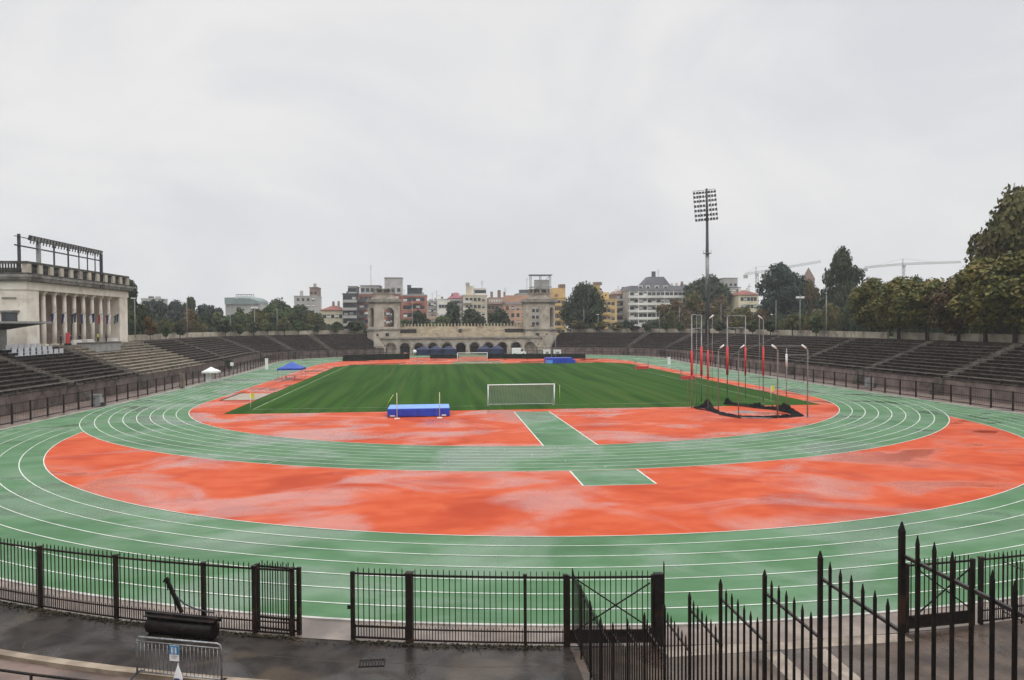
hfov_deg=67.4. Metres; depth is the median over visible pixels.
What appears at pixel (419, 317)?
park tree
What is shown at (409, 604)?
picket fence
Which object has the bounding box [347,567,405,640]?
picket gate
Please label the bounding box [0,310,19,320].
window
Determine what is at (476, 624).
track kerb
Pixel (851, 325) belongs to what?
park tree
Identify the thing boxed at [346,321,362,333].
tree
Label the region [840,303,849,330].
park tree
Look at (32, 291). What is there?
colonnaded pavilion
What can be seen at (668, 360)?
gate pillar
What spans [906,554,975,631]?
braced gate
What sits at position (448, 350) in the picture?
pop up tent
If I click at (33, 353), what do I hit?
seat
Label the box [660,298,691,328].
park tree
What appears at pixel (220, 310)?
park tree
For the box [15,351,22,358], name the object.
seat
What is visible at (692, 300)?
park tree
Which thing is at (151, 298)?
apartment house
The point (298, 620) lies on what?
picket gate
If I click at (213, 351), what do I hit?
terrace
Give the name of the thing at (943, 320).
olive tree
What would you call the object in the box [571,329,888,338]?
parapet wall
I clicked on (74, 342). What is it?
covered table
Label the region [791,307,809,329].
park tree
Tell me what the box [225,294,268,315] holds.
domed hall
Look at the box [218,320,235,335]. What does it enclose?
tree
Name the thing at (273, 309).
park tree
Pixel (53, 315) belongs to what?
flag
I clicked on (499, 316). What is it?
park tree
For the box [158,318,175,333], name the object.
park tree
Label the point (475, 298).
apartment house
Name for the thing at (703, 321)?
park tree
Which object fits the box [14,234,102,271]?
lamp gantry
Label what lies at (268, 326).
tree
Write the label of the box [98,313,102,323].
flag
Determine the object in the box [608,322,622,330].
tree
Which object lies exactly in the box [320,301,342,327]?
apartment house
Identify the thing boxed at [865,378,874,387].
equipment cabinet
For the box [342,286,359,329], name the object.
apartment house
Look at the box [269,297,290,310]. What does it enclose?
park tree
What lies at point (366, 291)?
apartment house
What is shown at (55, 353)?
seat
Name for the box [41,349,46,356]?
seat
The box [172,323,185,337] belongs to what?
tree
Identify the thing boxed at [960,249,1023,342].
tree
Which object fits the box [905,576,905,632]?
gate post
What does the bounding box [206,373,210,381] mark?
storage crate
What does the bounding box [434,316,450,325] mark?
park tree
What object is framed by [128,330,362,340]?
parapet wall
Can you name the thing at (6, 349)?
seat
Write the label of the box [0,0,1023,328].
sky
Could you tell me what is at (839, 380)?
track railing
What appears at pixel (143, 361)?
terrace
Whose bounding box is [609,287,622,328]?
apartment house
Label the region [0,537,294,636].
picket fence
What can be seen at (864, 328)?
park tree
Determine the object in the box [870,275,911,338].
olive tree
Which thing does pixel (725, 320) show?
park tree
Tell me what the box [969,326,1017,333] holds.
park tree
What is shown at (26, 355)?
seat
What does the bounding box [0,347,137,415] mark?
terrace
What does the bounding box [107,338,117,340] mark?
covered table
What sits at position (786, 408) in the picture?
cage net
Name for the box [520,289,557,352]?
stone tower
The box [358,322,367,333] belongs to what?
park tree
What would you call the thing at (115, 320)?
flag
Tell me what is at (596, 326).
tree
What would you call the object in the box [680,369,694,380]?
hurdle trolley
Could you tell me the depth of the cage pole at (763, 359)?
87.09 m
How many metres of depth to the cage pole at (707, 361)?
81.45 m
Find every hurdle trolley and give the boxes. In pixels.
[635,361,648,369]
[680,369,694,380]
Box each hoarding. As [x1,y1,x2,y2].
[342,353,409,360]
[430,355,458,358]
[488,354,585,358]
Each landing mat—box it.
[387,404,449,416]
[544,357,574,362]
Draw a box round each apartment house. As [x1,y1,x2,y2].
[141,296,167,305]
[294,283,321,314]
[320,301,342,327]
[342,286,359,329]
[358,269,402,327]
[401,285,427,325]
[427,290,436,315]
[427,313,439,323]
[437,295,447,315]
[447,293,462,325]
[462,282,487,323]
[487,290,504,322]
[501,295,528,325]
[514,274,552,326]
[550,284,566,336]
[593,282,616,328]
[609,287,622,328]
[619,271,686,328]
[718,278,740,291]
[730,285,758,314]
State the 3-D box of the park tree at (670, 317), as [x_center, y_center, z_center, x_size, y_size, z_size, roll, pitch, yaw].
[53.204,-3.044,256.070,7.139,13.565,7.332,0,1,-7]
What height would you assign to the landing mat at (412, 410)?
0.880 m
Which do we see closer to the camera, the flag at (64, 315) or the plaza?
the plaza
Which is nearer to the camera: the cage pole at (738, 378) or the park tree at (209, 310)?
the cage pole at (738, 378)
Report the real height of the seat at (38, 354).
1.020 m
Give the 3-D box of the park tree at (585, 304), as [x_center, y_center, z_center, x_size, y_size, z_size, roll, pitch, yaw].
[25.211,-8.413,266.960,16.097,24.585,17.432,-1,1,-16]
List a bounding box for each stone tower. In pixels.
[365,288,402,353]
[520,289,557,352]
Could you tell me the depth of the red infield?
72.36 m
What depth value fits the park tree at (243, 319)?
235.61 m
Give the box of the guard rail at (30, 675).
[0,669,87,679]
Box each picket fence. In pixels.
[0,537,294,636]
[404,569,567,646]
[977,549,1023,624]
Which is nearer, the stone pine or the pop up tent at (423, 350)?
the pop up tent at (423, 350)
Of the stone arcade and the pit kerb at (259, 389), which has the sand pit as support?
the pit kerb at (259, 389)
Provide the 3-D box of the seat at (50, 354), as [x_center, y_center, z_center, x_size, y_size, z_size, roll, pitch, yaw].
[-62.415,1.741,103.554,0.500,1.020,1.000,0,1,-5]
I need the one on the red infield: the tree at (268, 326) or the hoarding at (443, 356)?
the hoarding at (443, 356)
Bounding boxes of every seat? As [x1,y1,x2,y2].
[2,345,9,352]
[9,348,16,355]
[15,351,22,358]
[23,350,28,358]
[29,350,35,357]
[35,350,41,357]
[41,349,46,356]
[47,349,52,356]
[53,349,57,355]
[58,348,62,355]
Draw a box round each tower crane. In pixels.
[743,260,820,293]
[863,259,959,276]
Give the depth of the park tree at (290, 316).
246.75 m
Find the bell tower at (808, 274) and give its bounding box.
[804,267,814,310]
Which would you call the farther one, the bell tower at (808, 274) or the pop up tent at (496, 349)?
the bell tower at (808, 274)
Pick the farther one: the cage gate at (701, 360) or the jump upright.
the cage gate at (701, 360)
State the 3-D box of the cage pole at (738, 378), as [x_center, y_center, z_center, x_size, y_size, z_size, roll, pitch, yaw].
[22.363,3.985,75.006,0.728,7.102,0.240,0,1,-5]
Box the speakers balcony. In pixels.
[77,341,121,352]
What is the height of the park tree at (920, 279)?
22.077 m
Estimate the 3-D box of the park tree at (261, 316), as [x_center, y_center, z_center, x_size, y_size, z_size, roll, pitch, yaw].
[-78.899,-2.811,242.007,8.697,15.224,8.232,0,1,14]
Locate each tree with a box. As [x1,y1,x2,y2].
[127,279,148,334]
[142,316,157,339]
[143,299,175,322]
[144,305,160,333]
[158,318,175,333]
[159,324,172,336]
[164,300,184,321]
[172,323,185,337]
[173,308,201,332]
[182,296,197,311]
[195,303,224,325]
[195,318,208,331]
[199,311,216,331]
[212,311,228,331]
[216,307,225,316]
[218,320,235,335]
[221,314,237,331]
[233,306,252,331]
[234,324,245,333]
[248,312,258,330]
[249,322,259,335]
[250,308,271,330]
[262,301,291,330]
[263,319,274,334]
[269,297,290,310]
[272,307,298,330]
[275,317,290,334]
[289,304,314,319]
[294,322,303,334]
[298,313,312,330]
[304,312,325,330]
[312,323,321,333]
[320,322,327,329]
[330,321,342,331]
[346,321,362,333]
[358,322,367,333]
[400,319,409,326]
[410,309,429,325]
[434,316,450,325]
[443,301,461,325]
[461,307,486,325]
[487,308,515,325]
[559,280,607,331]
[571,320,588,331]
[591,322,605,329]
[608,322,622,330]
[619,318,629,328]
[627,322,639,331]
[642,324,652,331]
[645,319,661,328]
[656,304,664,321]
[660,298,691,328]
[661,311,678,328]
[661,321,670,332]
[675,322,684,332]
[681,290,704,317]
[681,315,694,328]
[689,321,702,329]
[694,302,719,325]
[694,316,712,328]
[710,295,732,321]
[711,314,722,328]
[715,315,733,328]
[715,321,726,332]
[725,307,740,321]
[728,322,743,333]
[733,305,755,328]
[746,319,760,333]
[753,308,771,329]
[755,261,809,320]
[764,319,776,334]
[771,311,784,329]
[775,316,790,329]
[781,314,803,335]
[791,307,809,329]
[799,309,822,330]
[803,279,819,313]
[808,313,825,336]
[814,245,865,330]
[818,301,843,330]
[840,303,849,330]
[845,292,862,331]
[846,276,885,331]
[855,313,888,331]
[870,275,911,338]
[888,274,924,334]
[889,277,945,339]
[889,327,931,336]
[921,274,971,340]
[929,326,943,332]
[944,255,1010,341]
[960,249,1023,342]
[963,183,1023,333]
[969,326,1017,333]
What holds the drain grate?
on the plaza
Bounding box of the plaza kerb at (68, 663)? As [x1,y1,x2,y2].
[0,649,264,679]
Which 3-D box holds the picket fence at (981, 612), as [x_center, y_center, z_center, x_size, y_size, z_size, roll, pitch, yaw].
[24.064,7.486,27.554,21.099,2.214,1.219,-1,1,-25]
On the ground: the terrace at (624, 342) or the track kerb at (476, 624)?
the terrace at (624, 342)
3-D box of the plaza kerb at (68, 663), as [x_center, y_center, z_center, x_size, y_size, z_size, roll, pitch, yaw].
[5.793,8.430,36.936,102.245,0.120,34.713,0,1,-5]
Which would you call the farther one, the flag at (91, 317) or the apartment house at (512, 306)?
the apartment house at (512, 306)
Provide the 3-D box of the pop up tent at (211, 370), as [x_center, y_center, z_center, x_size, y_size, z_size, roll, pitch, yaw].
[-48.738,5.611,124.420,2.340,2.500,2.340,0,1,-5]
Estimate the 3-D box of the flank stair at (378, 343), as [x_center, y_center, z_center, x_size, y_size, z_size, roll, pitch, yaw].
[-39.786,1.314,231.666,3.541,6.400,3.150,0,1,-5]
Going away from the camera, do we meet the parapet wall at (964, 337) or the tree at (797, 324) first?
the parapet wall at (964, 337)
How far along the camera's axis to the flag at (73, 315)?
120.81 m
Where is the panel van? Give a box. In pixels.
[512,348,525,353]
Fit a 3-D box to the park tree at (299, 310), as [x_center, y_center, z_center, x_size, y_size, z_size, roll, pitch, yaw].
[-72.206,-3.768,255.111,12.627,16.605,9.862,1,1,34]
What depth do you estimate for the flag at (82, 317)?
123.98 m
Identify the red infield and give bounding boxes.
[189,356,838,445]
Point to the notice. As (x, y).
(173, 653)
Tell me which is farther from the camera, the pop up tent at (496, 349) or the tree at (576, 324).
the tree at (576, 324)
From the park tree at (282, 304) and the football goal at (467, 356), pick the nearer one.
the football goal at (467, 356)
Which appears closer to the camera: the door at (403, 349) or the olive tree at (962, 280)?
the olive tree at (962, 280)
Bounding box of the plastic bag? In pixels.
[174,664,182,679]
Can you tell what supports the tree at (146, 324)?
on the terrace at (213, 351)
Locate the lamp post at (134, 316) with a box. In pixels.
[131,298,135,340]
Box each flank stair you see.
[374,334,385,353]
[536,333,550,352]
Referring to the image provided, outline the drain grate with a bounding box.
[358,658,385,666]
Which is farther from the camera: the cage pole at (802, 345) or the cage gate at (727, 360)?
the cage gate at (727, 360)
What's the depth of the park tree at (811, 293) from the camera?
248.27 m
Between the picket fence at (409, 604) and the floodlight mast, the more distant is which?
the floodlight mast
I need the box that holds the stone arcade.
[378,323,541,353]
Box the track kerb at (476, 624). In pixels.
[0,354,1023,626]
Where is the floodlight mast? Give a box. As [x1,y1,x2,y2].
[693,188,717,333]
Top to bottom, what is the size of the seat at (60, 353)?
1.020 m
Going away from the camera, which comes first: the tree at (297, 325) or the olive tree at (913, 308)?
the olive tree at (913, 308)
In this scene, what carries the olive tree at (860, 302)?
on the terrace at (624, 342)
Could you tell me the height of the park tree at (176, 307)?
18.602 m
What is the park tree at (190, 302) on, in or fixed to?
on the terrain
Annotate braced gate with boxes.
[567,570,653,646]
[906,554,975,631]
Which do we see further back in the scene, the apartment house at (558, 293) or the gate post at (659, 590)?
the apartment house at (558, 293)
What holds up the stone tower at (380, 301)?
on the terrain
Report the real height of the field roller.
1.758 m
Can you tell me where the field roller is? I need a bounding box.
[143,577,220,638]
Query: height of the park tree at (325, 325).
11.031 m
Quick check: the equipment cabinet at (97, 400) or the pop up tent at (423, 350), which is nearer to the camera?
the equipment cabinet at (97, 400)
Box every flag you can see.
[49,312,55,323]
[60,313,66,323]
[70,312,76,323]
[80,313,85,323]
[89,313,93,323]
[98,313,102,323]
[105,314,110,323]
[113,314,118,323]
[250,393,253,408]
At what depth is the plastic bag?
19.81 m
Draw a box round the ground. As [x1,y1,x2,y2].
[0,353,1023,679]
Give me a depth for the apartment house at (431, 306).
397.57 m
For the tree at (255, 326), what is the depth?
215.14 m
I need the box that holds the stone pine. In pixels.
[682,273,732,308]
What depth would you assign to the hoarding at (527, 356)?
200.42 m
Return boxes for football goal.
[457,352,487,362]
[487,384,554,405]
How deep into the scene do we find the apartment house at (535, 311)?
374.27 m
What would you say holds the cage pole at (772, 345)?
on the red infield
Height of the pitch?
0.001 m
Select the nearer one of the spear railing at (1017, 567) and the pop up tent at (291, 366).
the spear railing at (1017, 567)
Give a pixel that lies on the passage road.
(1003, 643)
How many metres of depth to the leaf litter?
22.78 m
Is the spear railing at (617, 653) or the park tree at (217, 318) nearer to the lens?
the spear railing at (617, 653)
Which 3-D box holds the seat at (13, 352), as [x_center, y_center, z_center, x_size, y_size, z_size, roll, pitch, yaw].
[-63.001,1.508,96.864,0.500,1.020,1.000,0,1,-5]
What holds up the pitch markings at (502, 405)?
on the pitch
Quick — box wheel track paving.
[662,634,912,679]
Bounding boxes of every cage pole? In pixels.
[707,315,713,408]
[718,344,724,410]
[738,345,744,415]
[758,315,764,403]
[771,344,777,416]
[785,348,787,403]
[801,344,807,416]
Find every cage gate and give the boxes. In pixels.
[691,314,702,407]
[726,315,745,397]
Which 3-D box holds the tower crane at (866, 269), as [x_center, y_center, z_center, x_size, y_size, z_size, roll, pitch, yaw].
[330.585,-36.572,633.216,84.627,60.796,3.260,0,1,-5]
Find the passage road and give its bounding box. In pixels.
[572,619,1023,679]
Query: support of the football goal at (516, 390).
on the pitch
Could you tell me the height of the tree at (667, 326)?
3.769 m
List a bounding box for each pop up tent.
[201,367,220,382]
[277,362,305,380]
[416,346,428,354]
[429,346,442,354]
[442,346,455,354]
[477,345,490,353]
[491,345,503,353]
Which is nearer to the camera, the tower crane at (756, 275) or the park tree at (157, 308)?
the park tree at (157, 308)
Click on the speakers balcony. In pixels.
(102, 346)
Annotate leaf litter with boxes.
[0,600,559,651]
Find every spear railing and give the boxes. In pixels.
[572,522,1023,679]
[1002,552,1023,623]
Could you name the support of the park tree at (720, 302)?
on the terrain
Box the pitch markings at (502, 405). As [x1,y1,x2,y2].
[254,362,771,408]
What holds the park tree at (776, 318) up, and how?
on the terrain
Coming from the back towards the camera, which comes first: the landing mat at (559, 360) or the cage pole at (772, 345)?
the landing mat at (559, 360)
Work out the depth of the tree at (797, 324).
165.54 m
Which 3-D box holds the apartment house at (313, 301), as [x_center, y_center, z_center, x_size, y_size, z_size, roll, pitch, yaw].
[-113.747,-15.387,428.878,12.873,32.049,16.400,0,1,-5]
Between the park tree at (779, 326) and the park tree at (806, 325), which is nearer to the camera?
the park tree at (806, 325)
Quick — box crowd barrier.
[130,636,226,679]
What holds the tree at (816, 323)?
on the terrace at (624, 342)
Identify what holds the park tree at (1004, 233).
on the terrain
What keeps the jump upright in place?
on the red infield
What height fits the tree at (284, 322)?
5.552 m
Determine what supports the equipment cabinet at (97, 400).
on the path
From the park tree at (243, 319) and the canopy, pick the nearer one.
the canopy
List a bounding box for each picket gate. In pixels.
[254,560,301,634]
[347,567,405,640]
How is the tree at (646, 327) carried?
on the terrace at (624, 342)
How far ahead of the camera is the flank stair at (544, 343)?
235.03 m
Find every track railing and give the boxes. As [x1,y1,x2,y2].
[0,348,412,424]
[527,347,1023,410]
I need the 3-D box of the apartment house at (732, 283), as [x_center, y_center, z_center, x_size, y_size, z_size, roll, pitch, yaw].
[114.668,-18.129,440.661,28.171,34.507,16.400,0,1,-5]
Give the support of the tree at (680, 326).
on the terrace at (624, 342)
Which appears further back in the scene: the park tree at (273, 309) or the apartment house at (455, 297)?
the apartment house at (455, 297)
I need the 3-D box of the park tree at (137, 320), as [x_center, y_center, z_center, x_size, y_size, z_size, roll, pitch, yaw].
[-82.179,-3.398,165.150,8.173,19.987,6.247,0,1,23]
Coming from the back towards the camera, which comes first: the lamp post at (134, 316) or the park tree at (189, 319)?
the park tree at (189, 319)
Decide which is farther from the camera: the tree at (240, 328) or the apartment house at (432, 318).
the apartment house at (432, 318)
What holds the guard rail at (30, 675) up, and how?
on the ground
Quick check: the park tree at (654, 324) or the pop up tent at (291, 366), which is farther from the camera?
the park tree at (654, 324)
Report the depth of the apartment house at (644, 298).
342.12 m
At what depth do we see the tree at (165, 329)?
165.06 m
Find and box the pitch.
[225,362,819,413]
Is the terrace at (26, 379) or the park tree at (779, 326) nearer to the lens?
the terrace at (26, 379)
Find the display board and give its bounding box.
[64,333,71,344]
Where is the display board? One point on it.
(67, 335)
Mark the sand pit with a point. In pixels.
(246, 396)
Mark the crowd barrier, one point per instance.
(186, 675)
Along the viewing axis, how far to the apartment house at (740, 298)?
331.21 m
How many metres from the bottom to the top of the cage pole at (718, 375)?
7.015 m
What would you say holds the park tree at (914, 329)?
on the terrain
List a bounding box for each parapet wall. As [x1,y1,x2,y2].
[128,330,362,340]
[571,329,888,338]
[894,332,1023,342]
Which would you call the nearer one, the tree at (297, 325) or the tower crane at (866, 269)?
the tree at (297, 325)
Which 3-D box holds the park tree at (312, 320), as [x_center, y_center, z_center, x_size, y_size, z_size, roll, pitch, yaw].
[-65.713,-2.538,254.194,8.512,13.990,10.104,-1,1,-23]
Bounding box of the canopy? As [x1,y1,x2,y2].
[0,321,51,349]
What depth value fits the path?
23.50 m
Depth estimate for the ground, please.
84.43 m
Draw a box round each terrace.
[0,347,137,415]
[52,342,205,388]
[128,334,386,370]
[552,332,851,373]
[787,338,1023,405]
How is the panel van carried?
on the track
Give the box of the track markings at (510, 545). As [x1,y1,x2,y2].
[0,355,1023,609]
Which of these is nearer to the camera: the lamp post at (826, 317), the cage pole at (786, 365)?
the cage pole at (786, 365)
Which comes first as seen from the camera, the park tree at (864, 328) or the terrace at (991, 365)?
the terrace at (991, 365)
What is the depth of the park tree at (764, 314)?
225.44 m
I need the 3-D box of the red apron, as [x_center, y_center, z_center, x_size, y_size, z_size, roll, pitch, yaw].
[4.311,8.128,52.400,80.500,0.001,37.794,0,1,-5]
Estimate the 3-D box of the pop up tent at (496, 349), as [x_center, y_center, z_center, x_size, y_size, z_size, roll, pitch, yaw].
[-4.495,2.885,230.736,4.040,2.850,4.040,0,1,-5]
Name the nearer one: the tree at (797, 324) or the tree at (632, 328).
the tree at (797, 324)
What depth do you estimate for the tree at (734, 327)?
202.28 m
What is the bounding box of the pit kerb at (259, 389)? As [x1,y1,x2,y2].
[219,366,322,400]
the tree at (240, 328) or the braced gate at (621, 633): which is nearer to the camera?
the braced gate at (621, 633)
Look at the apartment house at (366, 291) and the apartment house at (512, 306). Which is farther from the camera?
the apartment house at (512, 306)
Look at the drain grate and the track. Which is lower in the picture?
the drain grate
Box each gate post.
[653,562,664,646]
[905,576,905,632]
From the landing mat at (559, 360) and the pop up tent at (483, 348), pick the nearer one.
the landing mat at (559, 360)
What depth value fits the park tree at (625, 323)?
289.73 m
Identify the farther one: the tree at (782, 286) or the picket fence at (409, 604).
the tree at (782, 286)
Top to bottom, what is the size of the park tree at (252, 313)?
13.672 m
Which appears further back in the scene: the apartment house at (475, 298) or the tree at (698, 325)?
the apartment house at (475, 298)
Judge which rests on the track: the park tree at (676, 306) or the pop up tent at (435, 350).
the pop up tent at (435, 350)
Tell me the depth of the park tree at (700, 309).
259.48 m
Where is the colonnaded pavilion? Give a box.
[0,261,134,347]
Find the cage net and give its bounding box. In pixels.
[693,398,803,418]
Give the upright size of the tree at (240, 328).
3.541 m
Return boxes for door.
[400,347,409,353]
[456,343,465,353]
[470,346,478,353]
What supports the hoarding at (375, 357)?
on the red infield
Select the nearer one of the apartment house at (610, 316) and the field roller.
the field roller
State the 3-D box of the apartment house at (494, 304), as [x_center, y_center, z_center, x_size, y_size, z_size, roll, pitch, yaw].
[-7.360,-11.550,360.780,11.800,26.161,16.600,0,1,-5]
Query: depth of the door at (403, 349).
236.23 m
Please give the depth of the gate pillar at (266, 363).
159.71 m
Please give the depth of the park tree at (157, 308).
239.09 m
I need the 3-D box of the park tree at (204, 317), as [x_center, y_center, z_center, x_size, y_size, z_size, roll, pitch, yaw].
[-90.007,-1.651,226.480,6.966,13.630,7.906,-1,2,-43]
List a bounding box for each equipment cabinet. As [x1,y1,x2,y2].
[90,394,105,405]
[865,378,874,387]
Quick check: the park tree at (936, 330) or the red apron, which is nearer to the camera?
the red apron
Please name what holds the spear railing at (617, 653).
on the passage road
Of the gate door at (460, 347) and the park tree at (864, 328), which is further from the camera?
the gate door at (460, 347)
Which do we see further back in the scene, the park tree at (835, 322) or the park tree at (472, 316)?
the park tree at (472, 316)
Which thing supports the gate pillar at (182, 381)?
on the path
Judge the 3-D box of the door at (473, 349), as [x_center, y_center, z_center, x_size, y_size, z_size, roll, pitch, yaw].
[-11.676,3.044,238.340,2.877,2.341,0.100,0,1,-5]
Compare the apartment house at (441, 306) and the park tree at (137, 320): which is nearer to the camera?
the park tree at (137, 320)
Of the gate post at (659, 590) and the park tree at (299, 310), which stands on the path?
the gate post at (659, 590)
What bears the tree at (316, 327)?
on the terrace at (213, 351)
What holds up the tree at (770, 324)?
on the terrace at (624, 342)
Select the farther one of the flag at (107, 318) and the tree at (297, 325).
the tree at (297, 325)
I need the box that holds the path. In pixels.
[0,355,1023,645]
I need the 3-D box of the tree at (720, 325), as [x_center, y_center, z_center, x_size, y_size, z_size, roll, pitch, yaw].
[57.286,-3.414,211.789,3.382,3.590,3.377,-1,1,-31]
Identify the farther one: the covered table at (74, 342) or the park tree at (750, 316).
the park tree at (750, 316)
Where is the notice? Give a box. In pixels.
[169,645,178,660]
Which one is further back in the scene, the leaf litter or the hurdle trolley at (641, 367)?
the hurdle trolley at (641, 367)
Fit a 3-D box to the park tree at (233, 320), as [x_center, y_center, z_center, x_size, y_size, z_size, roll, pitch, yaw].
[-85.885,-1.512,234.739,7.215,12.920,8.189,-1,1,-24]
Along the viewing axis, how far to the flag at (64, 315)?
117.64 m
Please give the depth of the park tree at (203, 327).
222.61 m
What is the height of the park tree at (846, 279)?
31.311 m
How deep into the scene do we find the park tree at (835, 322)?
192.80 m
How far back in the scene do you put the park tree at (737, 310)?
264.58 m
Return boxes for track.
[0,354,1023,623]
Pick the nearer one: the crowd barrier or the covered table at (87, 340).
the crowd barrier
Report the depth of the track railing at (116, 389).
97.68 m
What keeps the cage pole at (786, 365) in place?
on the red infield
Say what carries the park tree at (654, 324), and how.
on the terrain
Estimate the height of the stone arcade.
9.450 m
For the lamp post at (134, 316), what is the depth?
147.73 m
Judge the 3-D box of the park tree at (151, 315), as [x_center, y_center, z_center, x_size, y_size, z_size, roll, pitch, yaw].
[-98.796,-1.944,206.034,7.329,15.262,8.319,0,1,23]
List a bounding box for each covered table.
[70,340,81,344]
[81,339,93,342]
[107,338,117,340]
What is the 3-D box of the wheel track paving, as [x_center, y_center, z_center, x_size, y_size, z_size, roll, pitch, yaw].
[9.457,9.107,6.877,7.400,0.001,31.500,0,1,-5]
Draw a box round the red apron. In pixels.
[44,416,1023,536]
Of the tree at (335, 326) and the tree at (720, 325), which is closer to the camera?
the tree at (720, 325)
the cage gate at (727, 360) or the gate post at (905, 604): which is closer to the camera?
the gate post at (905, 604)
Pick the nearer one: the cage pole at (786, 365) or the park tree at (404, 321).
the cage pole at (786, 365)
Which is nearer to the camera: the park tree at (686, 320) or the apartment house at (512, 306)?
the park tree at (686, 320)
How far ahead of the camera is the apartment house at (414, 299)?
313.30 m
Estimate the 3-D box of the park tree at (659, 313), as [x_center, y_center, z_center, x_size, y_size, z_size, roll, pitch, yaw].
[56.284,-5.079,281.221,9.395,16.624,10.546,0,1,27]
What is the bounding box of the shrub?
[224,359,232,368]
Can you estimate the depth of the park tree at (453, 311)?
281.49 m
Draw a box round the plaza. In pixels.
[0,603,608,679]
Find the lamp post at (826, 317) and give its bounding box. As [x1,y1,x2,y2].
[825,295,826,336]
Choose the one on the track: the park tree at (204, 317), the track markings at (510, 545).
the track markings at (510, 545)
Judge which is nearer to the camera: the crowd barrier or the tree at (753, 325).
the crowd barrier
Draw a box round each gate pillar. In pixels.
[179,374,184,388]
[265,358,267,368]
[667,357,670,364]
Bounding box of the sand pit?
[224,393,270,399]
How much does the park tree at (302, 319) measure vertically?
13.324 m
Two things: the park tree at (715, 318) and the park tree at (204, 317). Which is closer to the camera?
the park tree at (204, 317)

